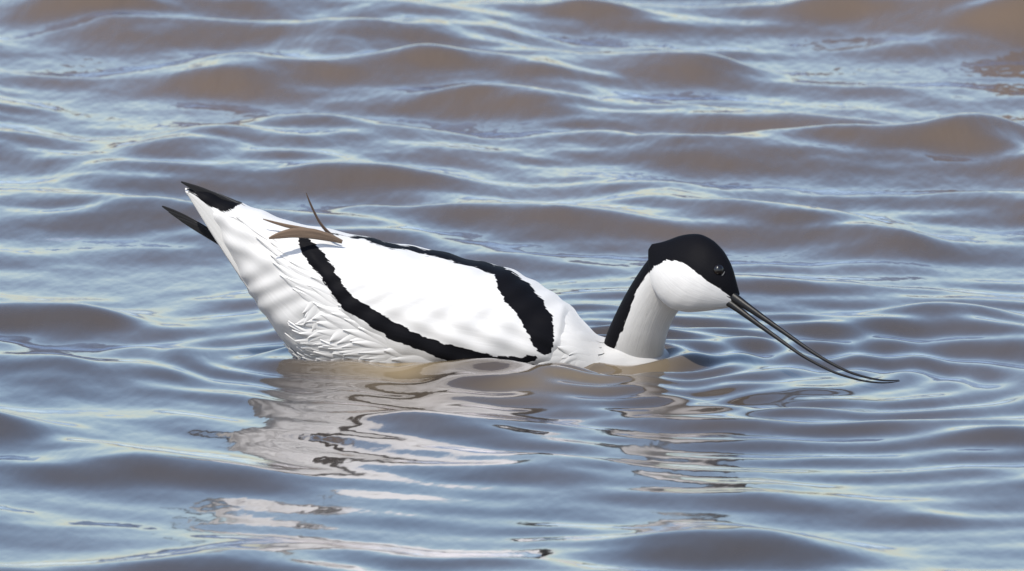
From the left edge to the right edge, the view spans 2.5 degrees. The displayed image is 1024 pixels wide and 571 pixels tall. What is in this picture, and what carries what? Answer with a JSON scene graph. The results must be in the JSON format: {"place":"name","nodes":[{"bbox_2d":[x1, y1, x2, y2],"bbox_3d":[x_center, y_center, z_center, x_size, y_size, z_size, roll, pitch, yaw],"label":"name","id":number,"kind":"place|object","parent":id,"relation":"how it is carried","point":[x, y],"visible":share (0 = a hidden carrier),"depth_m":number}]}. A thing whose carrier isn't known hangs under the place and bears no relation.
{"place":"outdoors","nodes":[
{"label":"outdoors","id":0,"kind":"place"},
{"bbox_2d":[0,0,1023,570],"bbox_3d":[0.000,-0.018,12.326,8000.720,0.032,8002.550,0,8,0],"label":"water surface","id":1,"kind":"object","parent":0,"point":[840,182],"visible":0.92,"depth_m":12.32},
{"bbox_2d":[185,188,668,364],"bbox_3d":[-0.040,0.012,12.002,0.257,0.127,0.089,0,8,0],"label":"avocet body","id":2,"kind":"object","parent":1,"relation":"on","point":[418,306],"visible":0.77,"depth_m":11.97},
{"bbox_2d":[162,205,207,228],"bbox_3d":[-0.160,-0.028,12.010,0.042,0.028,0.001,0,8,0],"label":"wing feather","id":3,"kind":"object","parent":2,"relation":"attached to","point":[168,209],"visible":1,"depth_m":12.01},
{"bbox_2d":[169,211,208,230],"bbox_3d":[-0.157,-0.025,12.009,0.042,0.028,0.001,0,8,0],"label":"wing feather","id":4,"kind":"object","parent":2,"relation":"attached to","point":[176,215],"visible":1,"depth_m":12.01},
{"bbox_2d":[177,217,217,243],"bbox_3d":[-0.153,-0.022,12.009,0.042,0.028,0.001,0,8,0],"label":"wing feather","id":5,"kind":"object","parent":2,"relation":"attached to","point":[204,232],"visible":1,"depth_m":12.01},
{"bbox_2d":[181,181,235,202],"bbox_3d":[-0.152,-0.045,11.989,0.038,0.017,0.001,0,8,0],"label":"wing feather","id":6,"kind":"object","parent":2,"relation":"on","point":[195,187],"visible":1,"depth_m":11.99},
{"bbox_2d":[188,193,294,355],"bbox_3d":[-0.129,0.001,11.989,0.078,0.099,0.001,0,8,0],"label":"tail","id":7,"kind":"object","parent":2,"relation":"attached to","point":[205,211],"visible":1,"depth_m":11.98},
{"bbox_2d":[263,219,305,227],"bbox_3d":[-0.113,-0.030,11.977,0.031,0.008,0.001,0,8,0],"label":"feather","id":8,"kind":"object","parent":2,"relation":"attached to","point":[283,224],"visible":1,"depth_m":11.98},
{"bbox_2d":[269,228,342,243],"bbox_3d":[-0.106,-0.026,11.971,0.038,0.009,0.009,0,8,0],"label":"feather","id":9,"kind":"object","parent":2,"relation":"attached to","point":[310,233],"visible":1,"depth_m":11.97},
{"bbox_2d":[306,193,334,235],"bbox_3d":[-0.097,-0.035,11.975,0.018,0.026,0.001,0,8,0],"label":"feather","id":10,"kind":"object","parent":2,"relation":"attached to","point":[324,228],"visible":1,"depth_m":11.97},
{"bbox_2d":[185,188,604,367],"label":"avocet body feathers","id":11,"kind":"object","parent":2,"relation":"attached to","point":[331,339],"visible":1,"depth_m":11.97},
{"bbox_2d":[604,260,677,357],"bbox_3d":[0.069,0.021,11.985,0.052,0.090,0.058,0,8,0],"label":"bird's neck","id":12,"kind":"object","parent":2,"relation":"attached to","point":[642,320],"visible":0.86,"depth_m":11.97},
{"bbox_2d":[648,234,739,311],"bbox_3d":[0.094,-0.006,11.952,0.047,0.039,0.033,0,8,0],"label":"bird's head","id":13,"kind":"object","parent":12,"relation":"attached to","point":[684,277],"visible":1,"depth_m":11.94},
{"bbox_2d":[713,264,724,275],"bbox_3d":[0.106,-0.008,11.938,0.007,0.007,0.006,0,8,0],"label":"eye","id":14,"kind":"object","parent":13,"relation":"in","point":[718,269],"visible":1,"depth_m":11.94},
{"bbox_2d":[726,301,898,383],"bbox_3d":[0.153,0.028,11.916,0.108,0.038,0.004,5,10,34],"label":"lower beak","id":15,"kind":"object","parent":13,"relation":"attached to","point":[741,311],"visible":1,"depth_m":11.93},
{"bbox_2d":[731,293,898,380],"bbox_3d":[0.154,0.026,11.915,0.106,0.040,0.004,6,10,34],"label":"upper beak","id":16,"kind":"object","parent":13,"relation":"attached to","point":[738,300],"visible":1,"depth_m":11.93}
]}

